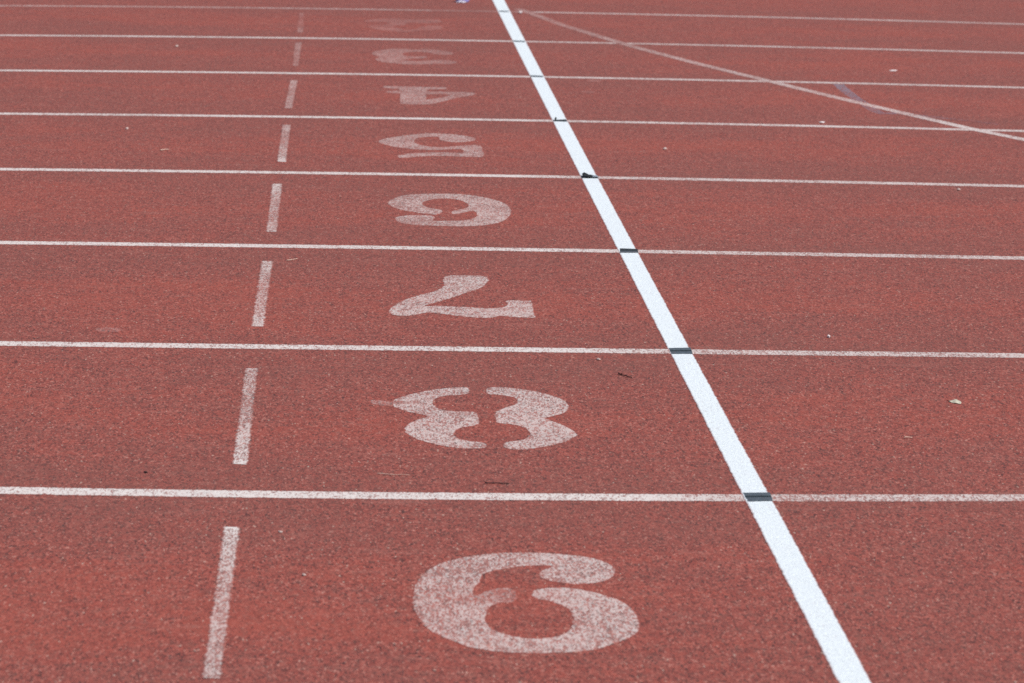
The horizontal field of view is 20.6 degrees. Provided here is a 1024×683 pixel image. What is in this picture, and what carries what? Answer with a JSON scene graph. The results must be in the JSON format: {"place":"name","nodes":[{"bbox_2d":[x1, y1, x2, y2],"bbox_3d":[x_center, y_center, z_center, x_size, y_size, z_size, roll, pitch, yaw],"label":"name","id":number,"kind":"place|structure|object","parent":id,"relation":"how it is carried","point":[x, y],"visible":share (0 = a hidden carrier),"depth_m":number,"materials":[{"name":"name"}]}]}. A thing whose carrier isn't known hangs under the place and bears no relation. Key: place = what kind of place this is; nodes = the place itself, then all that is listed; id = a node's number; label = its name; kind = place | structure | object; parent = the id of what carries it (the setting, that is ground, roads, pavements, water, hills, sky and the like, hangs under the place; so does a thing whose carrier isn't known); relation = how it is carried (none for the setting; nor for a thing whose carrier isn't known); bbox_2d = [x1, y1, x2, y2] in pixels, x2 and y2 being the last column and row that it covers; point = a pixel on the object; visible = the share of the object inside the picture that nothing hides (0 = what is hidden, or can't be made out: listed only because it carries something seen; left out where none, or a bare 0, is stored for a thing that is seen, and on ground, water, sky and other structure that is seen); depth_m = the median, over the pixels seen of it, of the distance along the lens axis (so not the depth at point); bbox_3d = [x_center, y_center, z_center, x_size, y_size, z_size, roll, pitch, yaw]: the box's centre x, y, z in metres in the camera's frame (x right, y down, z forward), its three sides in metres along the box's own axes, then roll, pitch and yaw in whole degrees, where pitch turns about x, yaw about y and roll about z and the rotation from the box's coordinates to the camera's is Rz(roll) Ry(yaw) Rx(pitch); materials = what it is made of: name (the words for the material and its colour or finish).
{"place":"outdoors","nodes":[
{"label":"outdoors","id":0,"kind":"place"},
{"bbox_2d":[455,0,468,2],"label":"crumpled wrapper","id":1,"kind":"object","parent":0,"point":[461,1],"visible":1,"depth_m":13.90,"materials":[{"name":"purple plastic"}]},
{"bbox_2d":[0,0,1023,682],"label":"running track","id":2,"kind":"structure","parent":0,"point":[106,588],"depth_m":6.62,"materials":[{"name":"red rubber"}]},
{"bbox_2d":[93,327,123,332],"bbox_3d":[-0.939,-0.027,6.556,0.073,0.001,0.064,1,13,-4],"label":"pale smear","id":3,"kind":"object","parent":2,"relation":"on","point":[108,329],"visible":1,"depth_m":6.56,"materials":[{"name":"pink paint"}]},
{"bbox_2d":[202,527,240,677],"bbox_3d":[-0.476,0.419,4.636,0.037,0.001,0.799,1,13,-4],"label":"line dash","id":4,"kind":"object","parent":2,"relation":"on","point":[215,652],"visible":1,"depth_m":4.59,"materials":[{"name":"white paint"}]},
{"bbox_2d":[231,368,258,463],"bbox_3d":[-0.549,0.148,5.826,0.037,0.001,0.802,1,13,-4],"label":"line dash","id":5,"kind":"object","parent":2,"relation":"on","point":[244,427],"visible":1,"depth_m":5.79,"materials":[{"name":"white paint"}]},
{"bbox_2d":[251,261,272,325],"bbox_3d":[-0.621,-0.124,7.019,0.038,0.001,0.794,1,13,-4],"label":"line dash","id":6,"kind":"object","parent":2,"relation":"on","point":[260,305],"visible":1,"depth_m":6.99,"materials":[{"name":"white paint"}]},
{"bbox_2d":[265,184,282,231],"bbox_3d":[-0.691,-0.392,8.197,0.038,0.001,0.799,1,13,-4],"label":"line dash","id":7,"kind":"object","parent":2,"relation":"on","point":[273,214],"visible":1,"depth_m":8.17,"materials":[{"name":"white paint"}]},
{"bbox_2d":[277,125,291,161],"bbox_3d":[-0.759,-0.663,9.384,0.039,0.001,0.800,1,13,-4],"label":"line dash","id":8,"kind":"object","parent":2,"relation":"on","point":[283,147],"visible":1,"depth_m":9.36,"materials":[{"name":"white paint"}]},
{"bbox_2d":[283,80,298,107],"bbox_3d":[-0.827,-0.928,10.548,0.037,0.001,0.777,1,13,-3],"label":"line dash","id":9,"kind":"object","parent":2,"relation":"on","point":[290,95],"visible":1,"depth_m":10.53,"materials":[{"name":"white paint"}]},
{"bbox_2d":[292,43,301,65],"bbox_3d":[-0.895,-1.198,11.732,0.037,0.001,0.797,1,13,-4],"label":"line dash","id":10,"kind":"object","parent":2,"relation":"on","point":[297,52],"visible":1,"depth_m":11.71,"materials":[{"name":"white paint"}]},
{"bbox_2d":[296,13,304,32],"bbox_3d":[-0.964,-1.458,12.873,0.038,0.001,0.800,1,13,-4],"label":"line dash","id":11,"kind":"object","parent":2,"relation":"on","point":[300,25],"visible":1,"depth_m":12.83,"materials":[{"name":"white paint"}]},
{"bbox_2d":[365,18,442,31],"bbox_3d":[-0.493,-1.444,12.868,0.360,0.001,0.547,1,13,-4],"label":"lane number","id":12,"kind":"object","parent":2,"relation":"on","point":[392,24],"visible":1,"depth_m":12.89,"materials":[{"name":"white paint"}]},
{"bbox_2d":[371,49,456,64],"bbox_3d":[-0.410,-1.188,11.747,0.353,0.001,0.536,1,13,-4],"label":"lane number","id":13,"kind":"object","parent":2,"relation":"on","point":[396,56],"visible":1,"depth_m":11.73,"materials":[{"name":"white paint"}]},
{"bbox_2d":[383,86,474,104],"bbox_3d":[-0.306,-0.925,10.597,0.355,0.001,0.497,1,13,-4],"label":"lane number","id":14,"kind":"object","parent":2,"relation":"on","point":[413,95],"visible":1,"depth_m":10.63,"materials":[{"name":"white paint"}]},
{"bbox_2d":[378,133,484,157],"bbox_3d":[-0.273,-0.654,9.403,0.348,0.001,0.547,1,13,-4],"label":"lane number","id":15,"kind":"object","parent":2,"relation":"on","point":[406,141],"visible":1,"depth_m":9.40,"materials":[{"name":"white paint"}]},
{"bbox_2d":[387,194,510,225],"bbox_3d":[-0.181,-0.386,8.227,0.362,0.001,0.542,1,13,-4],"label":"lane number","id":16,"kind":"object","parent":2,"relation":"on","point":[488,211],"visible":1,"depth_m":8.22,"materials":[{"name":"white paint"}]},
{"bbox_2d":[388,275,535,317],"bbox_3d":[-0.133,-0.115,7.035,0.360,0.001,0.517,1,13,-4],"label":"lane number","id":17,"kind":"object","parent":2,"relation":"on","point":[454,286],"visible":1,"depth_m":6.92,"materials":[{"name":"white paint"}]},
{"bbox_2d":[370,387,576,449],"bbox_3d":[-0.083,0.156,5.845,0.423,0.001,0.524,1,13,-4],"label":"lane number","id":18,"kind":"object","parent":2,"relation":"on","point":[530,411],"visible":1,"depth_m":5.84,"materials":[{"name":"white paint"}]},
{"bbox_2d":[0,486,1023,501],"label":"lane line","id":19,"kind":"object","parent":2,"relation":"on","point":[508,496],"visible":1,"depth_m":5.26,"materials":[{"name":"white paint"}]},
{"bbox_2d":[0,341,1023,357],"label":"lane line","id":20,"kind":"object","parent":2,"relation":"on","point":[511,349],"visible":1,"depth_m":6.46,"materials":[{"name":"white paint"}]},
{"bbox_2d":[0,241,1023,259],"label":"lane line","id":21,"kind":"object","parent":2,"relation":"on","point":[505,249],"visible":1,"depth_m":7.64,"materials":[{"name":"white paint"}]},
{"bbox_2d":[0,168,1023,186],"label":"lane line","id":22,"kind":"object","parent":2,"relation":"on","point":[489,175],"visible":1,"depth_m":8.83,"materials":[{"name":"white paint"}]},
{"bbox_2d":[0,112,1023,131],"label":"lane line","id":23,"kind":"object","parent":2,"relation":"on","point":[473,119],"visible":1,"depth_m":10.02,"materials":[{"name":"white paint"}]},
{"bbox_2d":[0,69,1023,87],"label":"lane line","id":24,"kind":"object","parent":2,"relation":"on","point":[508,76],"visible":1,"depth_m":11.20,"materials":[{"name":"white paint"}]},
{"bbox_2d":[0,34,1023,53],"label":"lane line","id":25,"kind":"object","parent":2,"relation":"on","point":[512,41],"visible":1,"depth_m":12.37,"materials":[{"name":"white paint"}]},
{"bbox_2d":[0,5,1023,24],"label":"lane line","id":26,"kind":"object","parent":2,"relation":"on","point":[510,11],"visible":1,"depth_m":13.55,"materials":[{"name":"white paint"}]},
{"bbox_2d":[412,552,640,652],"bbox_3d":[0.018,0.427,4.659,0.368,0.001,0.535,1,13,-4],"label":"lane number","id":27,"kind":"object","parent":2,"relation":"on","point":[448,604],"visible":1,"depth_m":4.64,"materials":[{"name":"white paint"}]},
{"bbox_2d":[586,80,603,81],"bbox_3d":[0.328,-1.030,11.133,0.072,0.001,0.077,1,13,-4],"label":"pale smear","id":28,"kind":"object","parent":2,"relation":"on","point":[594,80],"visible":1,"depth_m":11.14,"materials":[{"name":"pink paint"}]},
{"bbox_2d":[492,0,871,682],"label":"finish line","id":29,"kind":"object","parent":2,"relation":"on","point":[838,652],"visible":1,"depth_m":5.82,"materials":[{"name":"white paint"}]},
{"bbox_2d":[581,172,598,177],"bbox_3d":[0.245,-0.523,8.850,0.052,0.012,0.051,1,13,-4],"label":"crossing mark","id":30,"kind":"object","parent":29,"relation":"on","point":[584,175],"visible":1,"depth_m":8.84,"materials":[{"name":"black paint"}]},
{"bbox_2d":[620,248,637,252],"bbox_3d":[0.318,-0.248,7.669,0.053,0.001,0.064,1,13,-4],"label":"crossing mark","id":31,"kind":"object","parent":29,"relation":"on","point":[624,250],"visible":1,"depth_m":7.67,"materials":[{"name":"black paint"}]},
{"bbox_2d":[669,347,692,353],"bbox_3d":[0.390,0.021,6.490,0.052,0.001,0.067,1,13,-4],"label":"crossing mark","id":32,"kind":"object","parent":29,"relation":"on","point":[681,350],"visible":1,"depth_m":6.49,"materials":[{"name":"grey paint"}]},
{"bbox_2d":[744,492,772,500],"bbox_3d":[0.465,0.292,5.300,0.052,0.001,0.063,1,13,-4],"label":"crossing mark","id":33,"kind":"object","parent":29,"relation":"on","point":[760,496],"visible":1,"depth_m":5.30,"materials":[{"name":"grey paint"}]},
{"bbox_2d":[515,9,1023,140],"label":"curved line","id":34,"kind":"object","parent":2,"relation":"on","point":[547,19],"visible":1,"depth_m":11.27,"materials":[{"name":"white paint"}]},
{"bbox_2d":[833,84,999,124],"bbox_3d":[1.411,-0.896,10.667,0.313,0.001,1.149,-4,14,-24],"label":"blue arc","id":35,"kind":"object","parent":2,"relation":"on","point":[844,89],"visible":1,"depth_m":10.56,"materials":[{"name":"paint"}]},
{"bbox_2d":[947,399,960,403],"bbox_3d":[0.953,0.129,6.073,0.016,0.006,0.035,-10,17,-42],"label":"dry leaf","id":36,"kind":"object","parent":2,"relation":"on","point":[955,401],"visible":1,"depth_m":6.07,"materials":[{"name":"beige plant"}]}
]}

